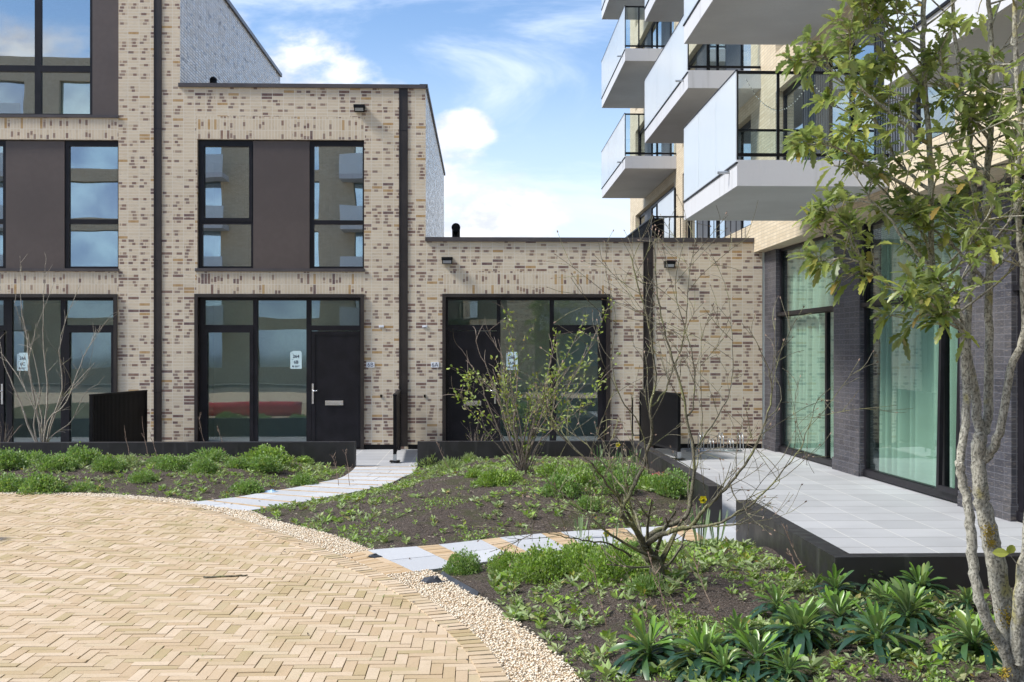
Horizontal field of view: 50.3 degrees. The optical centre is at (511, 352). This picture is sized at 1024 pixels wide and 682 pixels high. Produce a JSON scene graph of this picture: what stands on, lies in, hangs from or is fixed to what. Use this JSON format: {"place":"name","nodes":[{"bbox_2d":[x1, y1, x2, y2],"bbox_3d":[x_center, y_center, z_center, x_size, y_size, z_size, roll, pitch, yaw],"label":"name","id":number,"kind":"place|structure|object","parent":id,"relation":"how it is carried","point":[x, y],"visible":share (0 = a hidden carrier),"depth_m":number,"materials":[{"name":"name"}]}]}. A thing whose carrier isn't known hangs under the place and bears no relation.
{"place":"outdoors","nodes":[
{"label":"outdoors","id":0,"kind":"place"},
{"bbox_2d":[0,0,281,441],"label":"brick house","id":1,"kind":"structure","parent":0,"point":[90,146],"depth_m":21.47,"materials":[{"name":"beige brick"}]},
{"bbox_2d":[0,331,5,441],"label":"door","id":2,"kind":"structure","parent":1,"relation":"in","point":[2,339],"depth_m":21.45,"materials":[{"name":"black metal"}]},
{"bbox_2d":[0,140,7,267],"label":"window","id":3,"kind":"structure","parent":1,"relation":"in","point":[2,142],"depth_m":21.45,"materials":[{"name":"black metal"}]},
{"bbox_2d":[17,353,27,370],"bbox_3d":[-9.646,0.184,21.495,0.225,0.355,0.005,0,0,-2],"label":"notice sheet","id":4,"kind":"object","parent":1,"relation":"attached to","point":[20,358],"visible":0.9,"depth_m":21.49,"materials":[{"name":"white paper"}]},
{"bbox_2d":[0,0,91,114],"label":"window","id":5,"kind":"structure","parent":1,"relation":"in","point":[38,68],"depth_m":21.46,"materials":[{"name":"black metal"}]},
{"bbox_2d":[6,297,112,441],"bbox_3d":[-8.885,0.419,21.507,2.126,2.997,0.082,0,0,-2],"label":"window","id":6,"kind":"structure","parent":1,"relation":"in","point":[68,329],"depth_m":21.47,"materials":[{"name":"black metal"}]},
{"bbox_2d":[65,140,118,267],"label":"window","id":7,"kind":"structure","parent":1,"relation":"in","point":[68,143],"depth_m":21.49,"materials":[{"name":"black metal"}]},
{"bbox_2d":[0,494,508,681],"bbox_3d":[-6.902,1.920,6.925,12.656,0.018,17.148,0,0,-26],"label":"plaza paving","id":8,"kind":"structure","parent":0,"point":[139,611],"depth_m":8.19,"materials":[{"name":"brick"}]},
{"bbox_2d":[0,491,583,681],"bbox_3d":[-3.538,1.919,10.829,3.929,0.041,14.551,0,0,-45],"label":"gravel","id":9,"kind":"structure","parent":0,"point":[273,524],"depth_m":8.22,"materials":[{"name":"beige gravel"}]},
{"bbox_2d":[190,466,416,510],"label":"garden path","id":10,"kind":"structure","parent":0,"point":[360,478],"depth_m":15.24,"materials":[{"name":"grey concrete"}]},
{"bbox_2d":[178,83,444,448],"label":"brick house","id":11,"kind":"structure","parent":0,"point":[311,217],"depth_m":21.59,"materials":[{"name":"beige brick"}]},
{"bbox_2d":[198,140,253,267],"bbox_3d":[-5.662,-2.931,21.598,1.086,2.547,0.082,0,0,-2],"label":"window","id":12,"kind":"structure","parent":11,"relation":"in","point":[202,144],"depth_m":21.56,"materials":[{"name":"black metal"}]},
{"bbox_2d":[199,297,359,448],"bbox_3d":[-4.586,0.421,21.628,3.202,3.015,0.082,0,0,-2],"label":"window","id":13,"kind":"structure","parent":11,"relation":"in","point":[204,329],"depth_m":21.58,"materials":[{"name":"black metal"}]},
{"bbox_2d":[290,351,301,368],"bbox_3d":[-4.287,0.147,21.646,0.225,0.355,0.005,0,0,-2],"label":"notice sheet","id":14,"kind":"object","parent":11,"relation":"attached to","point":[295,359],"visible":1,"depth_m":21.64,"materials":[{"name":"white paper"}]},
{"bbox_2d":[311,331,358,447],"bbox_3d":[-3.508,0.740,21.631,0.952,2.322,0.146,0,0,-2],"label":"door","id":15,"kind":"structure","parent":11,"relation":"in","point":[334,354],"depth_m":21.64,"materials":[{"name":"black metal"}]},
{"bbox_2d":[310,140,363,267],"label":"window","id":16,"kind":"structure","parent":11,"relation":"in","point":[313,143],"depth_m":21.62,"materials":[{"name":"black metal"}]},
{"bbox_2d":[230,0,629,237],"label":"sky","id":17,"kind":"structure","parent":0,"point":[523,127],"materials":[{"name":"blue"}]},
{"bbox_2d":[0,455,1013,681],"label":"soil","id":18,"kind":"structure","parent":0,"point":[727,603],"depth_m":11.45,"materials":[{"name":"brown soil"}]},
{"bbox_2d":[0,469,26,492],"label":"leafy plant","id":19,"kind":"object","parent":18,"relation":"on","point":[8,483],"visible":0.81,"depth_m":15.03,"materials":[{"name":"green plant"}]},
{"bbox_2d":[0,446,31,470],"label":"leafy plant","id":20,"kind":"object","parent":18,"relation":"on","point":[13,459],"visible":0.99,"depth_m":16.18,"materials":[{"name":"green plant"}]},
{"bbox_2d":[21,449,48,462],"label":"leafy plant","id":21,"kind":"object","parent":18,"relation":"on","point":[35,455],"visible":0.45,"depth_m":16.90,"materials":[{"name":"green plant"}]},
{"bbox_2d":[15,468,71,494],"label":"leafy plant","id":22,"kind":"object","parent":18,"relation":"on","point":[40,483],"visible":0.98,"depth_m":14.85,"materials":[{"name":"green plant"}]},
{"bbox_2d":[31,450,80,472],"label":"leafy plant","id":23,"kind":"object","parent":18,"relation":"on","point":[58,462],"visible":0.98,"depth_m":16.07,"materials":[{"name":"green plant"}]},
{"bbox_2d":[65,479,96,492],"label":"leafy plant","id":24,"kind":"object","parent":18,"relation":"on","point":[80,485],"visible":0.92,"depth_m":15.08,"materials":[{"name":"green plant"}]},
{"bbox_2d":[66,441,104,464],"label":"leafy plant","id":25,"kind":"object","parent":18,"relation":"on","point":[81,455],"visible":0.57,"depth_m":16.61,"materials":[{"name":"green plant"}]},
{"bbox_2d":[86,454,129,472],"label":"leafy plant","id":26,"kind":"object","parent":18,"relation":"on","point":[109,462],"visible":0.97,"depth_m":15.96,"materials":[{"name":"green plant"}]},
{"bbox_2d":[114,453,145,466],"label":"leafy plant","id":27,"kind":"object","parent":18,"relation":"on","point":[134,462],"visible":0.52,"depth_m":16.53,"materials":[{"name":"green plant"}]},
{"bbox_2d":[125,468,158,483],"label":"leafy plant","id":28,"kind":"object","parent":18,"relation":"on","point":[142,475],"visible":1,"depth_m":15.40,"materials":[{"name":"green plant"}]},
{"bbox_2d":[153,453,193,471],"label":"leafy plant","id":29,"kind":"object","parent":18,"relation":"on","point":[167,464],"visible":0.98,"depth_m":16.09,"materials":[{"name":"green plant"}]},
{"bbox_2d":[187,455,220,473],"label":"leafy plant","id":30,"kind":"object","parent":18,"relation":"on","point":[204,465],"visible":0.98,"depth_m":15.80,"materials":[{"name":"green plant"}]},
{"bbox_2d":[190,447,234,460],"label":"leafy plant","id":31,"kind":"object","parent":18,"relation":"on","point":[216,454],"visible":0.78,"depth_m":17.20,"materials":[{"name":"green plant"}]},
{"bbox_2d":[222,455,249,468],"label":"leafy plant","id":32,"kind":"object","parent":18,"relation":"on","point":[237,461],"visible":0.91,"depth_m":16.34,"materials":[{"name":"green plant"}]},
{"bbox_2d":[227,476,264,494],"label":"leafy plant","id":33,"kind":"object","parent":18,"relation":"on","point":[248,486],"visible":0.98,"depth_m":14.92,"materials":[{"name":"green plant"}]},
{"bbox_2d":[241,451,285,472],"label":"leafy plant","id":34,"kind":"object","parent":18,"relation":"on","point":[263,462],"visible":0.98,"depth_m":16.31,"materials":[{"name":"green plant"}]},
{"bbox_2d":[237,443,295,466],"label":"leafy plant","id":35,"kind":"object","parent":18,"relation":"on","point":[270,450],"visible":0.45,"depth_m":16.91,"materials":[{"name":"green plant"}]},
{"bbox_2d":[289,471,318,485],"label":"leafy plant","id":36,"kind":"object","parent":18,"relation":"on","point":[305,479],"visible":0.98,"depth_m":15.84,"materials":[{"name":"green plant"}]},
{"bbox_2d":[432,456,464,472],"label":"leafy plant","id":37,"kind":"object","parent":18,"relation":"on","point":[450,462],"visible":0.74,"depth_m":17.05,"materials":[{"name":"green plant"}]},
{"bbox_2d":[25,470,878,679],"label":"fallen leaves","id":38,"kind":"object","parent":18,"relation":"on","point":[795,572],"visible":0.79,"depth_m":9.83,"materials":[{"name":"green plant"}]},
{"bbox_2d":[440,571,479,595],"bbox_3d":[-0.439,1.903,8.989,0.046,0.035,0.909,0,0,-23],"label":"fabric edge","id":39,"kind":"object","parent":18,"relation":"on","point":[463,586],"visible":1,"depth_m":8.92,"materials":[{"name":"fabric"}]},
{"bbox_2d":[442,547,484,575],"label":"leafy plant","id":40,"kind":"object","parent":18,"relation":"on","point":[463,564],"visible":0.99,"depth_m":9.48,"materials":[{"name":"green plant"}]},
{"bbox_2d":[472,468,512,487],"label":"leafy plant","id":41,"kind":"object","parent":18,"relation":"on","point":[491,477],"visible":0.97,"depth_m":13.76,"materials":[{"name":"green plant"}]},
{"bbox_2d":[483,544,521,573],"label":"leafy plant","id":42,"kind":"object","parent":18,"relation":"on","point":[498,565],"visible":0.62,"depth_m":9.33,"materials":[{"name":"green plant"}]},
{"bbox_2d":[0,453,1011,681],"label":"weeds","id":43,"kind":"object","parent":18,"relation":"on","point":[745,557],"visible":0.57,"depth_m":8.24,"materials":[{"name":"green plant"}]},
{"bbox_2d":[7,458,1013,681],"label":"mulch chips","id":44,"kind":"object","parent":18,"relation":"on","point":[565,577],"visible":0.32,"depth_m":8.72,"materials":[{"name":"brown wood"}]},
{"bbox_2d":[441,299,620,472],"bbox_3d":[0.263,0.465,14.913,2.484,2.417,1.558,0,0,4],"label":"leafing shrub","id":45,"kind":"object","parent":18,"relation":"on","point":[522,464],"visible":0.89,"depth_m":14.74,"materials":[{"name":"green plant"}]},
{"bbox_2d":[505,536,572,585],"bbox_3d":[0.257,1.695,8.947,0.609,0.371,0.585,0,0,12],"label":"leafy plant","id":46,"kind":"object","parent":18,"relation":"on","point":[542,564],"visible":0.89,"depth_m":8.85,"materials":[{"name":"green plant"}]},
{"bbox_2d":[535,458,567,477],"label":"leafy plant","id":47,"kind":"object","parent":18,"relation":"on","point":[549,468],"visible":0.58,"depth_m":14.27,"materials":[{"name":"green plant"}]},
{"bbox_2d":[539,469,586,497],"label":"leafy plant","id":48,"kind":"object","parent":18,"relation":"on","point":[569,488],"visible":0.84,"depth_m":12.94,"materials":[{"name":"green plant"}]},
{"bbox_2d":[559,466,598,488],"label":"leafy plant","id":49,"kind":"object","parent":18,"relation":"on","point":[583,479],"visible":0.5,"depth_m":13.54,"materials":[{"name":"green plant"}]},
{"bbox_2d":[555,532,612,574],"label":"leafy plant","id":50,"kind":"object","parent":18,"relation":"on","point":[575,559],"visible":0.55,"depth_m":8.77,"materials":[{"name":"green plant"}]},
{"bbox_2d":[573,494,600,510],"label":"leafy plant","id":51,"kind":"object","parent":18,"relation":"on","point":[582,501],"visible":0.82,"depth_m":12.53,"materials":[{"name":"green plant"}]},
{"bbox_2d":[578,457,621,478],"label":"leafy plant","id":52,"kind":"object","parent":18,"relation":"on","point":[601,468],"visible":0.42,"depth_m":14.56,"materials":[{"name":"green plant"}]},
{"bbox_2d":[578,538,644,582],"bbox_3d":[0.779,1.574,8.346,0.514,0.357,0.535,0,0,34],"label":"leafy plant","id":53,"kind":"object","parent":18,"relation":"on","point":[603,569],"visible":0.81,"depth_m":8.29,"materials":[{"name":"green plant"}]},
{"bbox_2d":[597,469,637,494],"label":"leafy plant","id":54,"kind":"object","parent":18,"relation":"on","point":[620,478],"visible":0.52,"depth_m":13.16,"materials":[{"name":"green plant"}]},
{"bbox_2d":[609,461,647,481],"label":"leafy plant","id":55,"kind":"object","parent":18,"relation":"on","point":[634,467],"visible":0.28,"depth_m":14.00,"materials":[{"name":"green plant"}]},
{"bbox_2d":[620,571,671,597],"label":"leafy plant","id":56,"kind":"object","parent":18,"relation":"on","point":[643,579],"visible":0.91,"depth_m":7.88,"materials":[{"name":"green plant"}]},
{"bbox_2d":[608,610,687,679],"bbox_3d":[0.859,1.880,6.568,0.701,0.654,0.647,-4,9,26],"label":"rosette plant","id":57,"kind":"object","parent":18,"relation":"on","point":[645,645],"visible":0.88,"depth_m":6.54,"materials":[{"name":"green plant"}]},
{"bbox_2d":[636,474,663,490],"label":"leafy plant","id":58,"kind":"object","parent":18,"relation":"on","point":[645,481],"visible":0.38,"depth_m":13.53,"materials":[{"name":"green plant"}]},
{"bbox_2d":[650,467,690,498],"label":"leafy plant","id":59,"kind":"object","parent":18,"relation":"on","point":[670,483],"visible":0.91,"depth_m":13.24,"materials":[{"name":"green plant"}]},
{"bbox_2d":[477,194,912,606],"bbox_3d":[1.196,0.294,7.992,2.972,2.905,2.230,0,0,-2],"label":"bare tree","id":60,"kind":"object","parent":18,"relation":"on","point":[647,540],"visible":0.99,"depth_m":7.77,"materials":[{"name":"brown plant"}]},
{"bbox_2d":[689,496,709,546],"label":"daffodil","id":61,"kind":"object","parent":18,"relation":"on","point":[702,499],"visible":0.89,"depth_m":9.71,"materials":[{"name":"green plant"}]},
{"bbox_2d":[661,619,744,681],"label":"rosette plant","id":62,"kind":"object","parent":18,"relation":"on","point":[700,641],"visible":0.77,"depth_m":6.31,"materials":[{"name":"green plant"}]},
{"bbox_2d":[708,509,728,544],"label":"daffodil","id":63,"kind":"object","parent":18,"relation":"on","point":[712,531],"visible":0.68,"depth_m":9.96,"materials":[{"name":"green plant"}]},
{"bbox_2d":[699,643,753,681],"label":"rosette plant","id":64,"kind":"object","parent":18,"relation":"on","point":[720,654],"visible":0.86,"depth_m":6.12,"materials":[{"name":"green plant"}]},
{"bbox_2d":[715,608,764,651],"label":"rosette plant","id":65,"kind":"object","parent":18,"relation":"on","point":[736,624],"visible":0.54,"depth_m":6.67,"materials":[{"name":"green plant"}]},
{"bbox_2d":[717,624,800,681],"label":"rosette plant","id":66,"kind":"object","parent":18,"relation":"on","point":[758,652],"visible":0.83,"depth_m":6.16,"materials":[{"name":"green plant"}]},
{"bbox_2d":[748,580,803,624],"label":"rosette plant","id":67,"kind":"object","parent":18,"relation":"on","point":[775,593],"visible":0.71,"depth_m":7.14,"materials":[{"name":"green plant"}]},
{"bbox_2d":[755,644,816,681],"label":"rosette plant","id":68,"kind":"object","parent":18,"relation":"on","point":[789,661],"visible":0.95,"depth_m":5.92,"materials":[{"name":"green plant"}]},
{"bbox_2d":[758,596,846,655],"bbox_3d":[1.753,1.724,6.509,0.667,0.516,0.625,0,0,4],"label":"rosette plant","id":69,"kind":"object","parent":18,"relation":"on","point":[800,619],"visible":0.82,"depth_m":6.46,"materials":[{"name":"green plant"}]},
{"bbox_2d":[811,563,864,600],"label":"rosette plant","id":70,"kind":"object","parent":18,"relation":"on","point":[835,581],"visible":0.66,"depth_m":7.72,"materials":[{"name":"green plant"}]},
{"bbox_2d":[814,585,870,635],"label":"rosette plant","id":71,"kind":"object","parent":18,"relation":"on","point":[835,602],"visible":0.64,"depth_m":6.94,"materials":[{"name":"green plant"}]},
{"bbox_2d":[856,579,899,611],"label":"rosette plant","id":72,"kind":"object","parent":18,"relation":"on","point":[877,588],"visible":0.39,"depth_m":7.32,"materials":[{"name":"green plant"}]},
{"bbox_2d":[833,597,927,663],"bbox_3d":[2.127,1.773,6.359,0.676,0.649,0.622,0,0,-30],"label":"rosette plant","id":73,"kind":"object","parent":18,"relation":"on","point":[877,625],"visible":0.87,"depth_m":6.30,"materials":[{"name":"green plant"}]},
{"bbox_2d":[775,0,1023,681],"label":"evergreen oak tree","id":74,"kind":"object","parent":18,"relation":"on","point":[1005,630],"visible":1,"depth_m":5.51,"materials":[{"name":"green plant"}]},
{"bbox_2d":[869,576,951,635],"bbox_3d":[2.503,1.719,6.898,0.679,0.567,0.679,2,-5,33],"label":"rosette plant","id":75,"kind":"object","parent":18,"relation":"on","point":[905,600],"visible":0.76,"depth_m":6.86,"materials":[{"name":"green plant"}]},
{"bbox_2d":[888,561,951,599],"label":"rosette plant","id":76,"kind":"object","parent":18,"relation":"on","point":[923,579],"visible":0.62,"depth_m":7.85,"materials":[{"name":"green plant"}]},
{"bbox_2d":[929,605,1002,670],"bbox_3d":[2.686,1.725,6.247,0.679,0.554,0.732,0,-12,-41],"label":"rosette plant","id":77,"kind":"object","parent":18,"relation":"on","point":[972,636],"visible":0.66,"depth_m":6.26,"materials":[{"name":"green plant"}]},
{"bbox_2d":[943,585,990,613],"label":"rosette plant","id":78,"kind":"object","parent":18,"relation":"on","point":[967,594],"visible":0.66,"depth_m":7.31,"materials":[{"name":"green plant"}]},
{"bbox_2d":[342,524,735,575],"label":"garden path","id":79,"kind":"structure","parent":0,"point":[398,560],"depth_m":10.66,"materials":[{"name":"grey concrete"}]},
{"bbox_2d":[425,237,761,448],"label":"brick house","id":80,"kind":"structure","parent":0,"point":[473,284],"depth_m":21.75,"materials":[{"name":"beige brick"}]},
{"bbox_2d":[448,331,496,440],"bbox_3d":[-0.787,0.745,21.708,0.968,2.340,0.146,0,0,-2],"label":"door","id":81,"kind":"structure","parent":80,"relation":"in","point":[466,340],"depth_m":21.72,"materials":[{"name":"black metal"}]},
{"bbox_2d":[506,352,517,369],"bbox_3d":[0.000,0.167,21.767,0.225,0.355,0.005,0,0,-2],"label":"notice sheet","id":82,"kind":"object","parent":80,"relation":"attached to","point":[511,361],"visible":0.79,"depth_m":21.77,"materials":[{"name":"white paper"}]},
{"bbox_2d":[446,297,605,440],"bbox_3d":[0.283,0.425,21.766,3.205,3.038,0.082,0,0,-2],"label":"window","id":83,"kind":"structure","parent":80,"relation":"in","point":[573,329],"depth_m":21.75,"materials":[{"name":"black metal"}]},
{"bbox_2d":[657,188,675,237],"bbox_3d":[3.344,-2.745,23.624,0.040,1.330,2.160,0,0,-2],"label":"glass screen","id":84,"kind":"object","parent":80,"relation":"on","point":[667,204],"visible":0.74,"depth_m":23.29,"materials":[{"name":"white"}]},
{"bbox_2d":[625,215,741,237],"bbox_3d":[3.768,-2.420,24.546,1.940,0.780,4.340,0,0,-2],"label":"roof railing","id":85,"kind":"object","parent":80,"relation":"on","point":[642,227],"visible":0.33,"depth_m":22.41,"materials":[{"name":"black metal"}]},
{"bbox_2d":[356,448,1022,552],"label":"terrace","id":86,"kind":"structure","parent":0,"point":[848,513],"depth_m":13.76,"materials":[{"name":"concrete"}]},
{"bbox_2d":[0,252,118,441],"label":"bare shrub","id":87,"kind":"object","parent":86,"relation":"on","point":[42,432],"visible":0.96,"depth_m":18.47,"materials":[{"name":"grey plant"}]},
{"bbox_2d":[89,390,147,441],"bbox_3d":[-7.235,1.325,20.064,0.180,1.190,2.298,0,0,6],"label":"garden screen","id":88,"kind":"object","parent":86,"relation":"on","point":[112,415],"visible":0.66,"depth_m":20.00,"materials":[{"name":"black metal"}]},
{"bbox_2d":[389,389,400,462],"bbox_3d":[-2.124,1.325,20.158,0.180,1.190,2.582,0,0,-4],"label":"garden screen","id":89,"kind":"object","parent":86,"relation":"on","point":[396,420],"visible":1,"depth_m":18.95,"materials":[{"name":"black metal"}]},
{"bbox_2d":[639,389,685,460],"bbox_3d":[2.770,1.325,20.447,0.180,1.190,2.309,0,0,-11],"label":"garden screen","id":90,"kind":"object","parent":86,"relation":"on","point":[667,418],"visible":0.88,"depth_m":20.17,"materials":[{"name":"black metal"}]},
{"bbox_2d":[682,432,743,451],"bbox_3d":[3.868,1.714,21.043,1.109,0.366,0.485,0,0,-2],"label":"bicycle rack","id":91,"kind":"object","parent":86,"relation":"on","point":[703,449],"visible":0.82,"depth_m":20.85,"materials":[{"name":"silver metal"}]},
{"bbox_2d":[601,0,1023,521],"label":"apartment building","id":92,"kind":"structure","parent":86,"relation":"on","point":[708,133],"depth_m":17.18,"materials":[{"name":"beige brick"}]},
{"bbox_2d":[639,186,673,225],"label":"window","id":93,"kind":"structure","parent":92,"relation":"in","point":[654,207],"depth_m":35.58,"materials":[{"name":"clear glass"}]},
{"bbox_2d":[640,125,673,155],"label":"window","id":94,"kind":"structure","parent":92,"relation":"in","point":[655,147],"depth_m":35.58,"materials":[{"name":"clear glass"}]},
{"bbox_2d":[640,22,673,48],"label":"window","id":95,"kind":"structure","parent":92,"relation":"in","point":[656,27],"depth_m":34.77,"materials":[{"name":"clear glass"}]},
{"bbox_2d":[688,120,750,237],"bbox_3d":[4.898,-3.705,25.799,0.070,2.250,7.500,0,0,-2],"label":"window","id":96,"kind":"structure","parent":92,"relation":"in","point":[745,137],"depth_m":23.52,"materials":[{"name":"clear glass"}]},
{"bbox_2d":[689,44,750,70],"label":"window","id":97,"kind":"structure","parent":92,"relation":"in","point":[717,52],"depth_m":25.51,"materials":[{"name":"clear glass"}]},
{"bbox_2d":[777,234,833,465],"bbox_3d":[5.273,-0.048,19.497,0.130,3.895,3.087,0,0,-4],"label":"window","id":98,"kind":"structure","parent":92,"relation":"in","point":[827,460],"depth_m":19.56,"materials":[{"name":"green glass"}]},
{"bbox_2d":[786,239,833,457],"bbox_3d":[5.502,-0.035,19.878,0.295,3.850,3.743,0,0,-4],"label":"curtain","id":99,"kind":"object","parent":92,"relation":"hanging from","point":[807,332],"visible":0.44,"depth_m":19.92,"materials":[{"name":"fabric"}]},
{"bbox_2d":[783,14,954,159],"bbox_3d":[5.164,-3.705,16.377,0.070,2.250,7.650,0,0,-2],"label":"window","id":100,"kind":"structure","parent":92,"relation":"in","point":[793,116],"depth_m":17.01,"materials":[{"name":"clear glass"}]},
{"bbox_2d":[860,196,959,502],"bbox_3d":[5.560,-0.048,15.238,0.130,3.895,3.257,0,0,-4],"label":"window","id":101,"kind":"structure","parent":92,"relation":"in","point":[925,488],"depth_m":15.64,"materials":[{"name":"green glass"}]},
{"bbox_2d":[879,209,959,487],"bbox_3d":[5.857,-0.035,15.521,0.294,3.850,3.699,0,0,-4],"label":"curtain","id":102,"kind":"object","parent":92,"relation":"hanging from","point":[908,444],"visible":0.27,"depth_m":15.73,"materials":[{"name":"fabric"}]},
{"bbox_2d":[936,298,959,495],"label":"tilted vent window","id":103,"kind":"structure","parent":92,"relation":"in","point":[941,358],"depth_m":14.14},
{"bbox_2d":[1013,175,1023,521],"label":"window","id":104,"kind":"structure","parent":92,"relation":"in","point":[1019,514],"depth_m":12.33,"materials":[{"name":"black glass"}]},
{"label":"ground","id":105,"kind":"structure","parent":0,"visible":0},
{"bbox_2d":[0,441,355,467],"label":"retaining wall","id":106,"kind":"structure","parent":105,"relation":"on","point":[320,451],"depth_m":18.21,"materials":[{"name":"metal"}]},
{"bbox_2d":[417,440,721,523],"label":"retaining wall","id":107,"kind":"structure","parent":105,"relation":"on","point":[491,449],"depth_m":18.33,"materials":[{"name":"concrete"}]},
{"bbox_2d":[736,500,1020,592],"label":"retaining wall","id":108,"kind":"structure","parent":105,"relation":"on","point":[816,555],"depth_m":8.09,"materials":[{"name":"concrete"}]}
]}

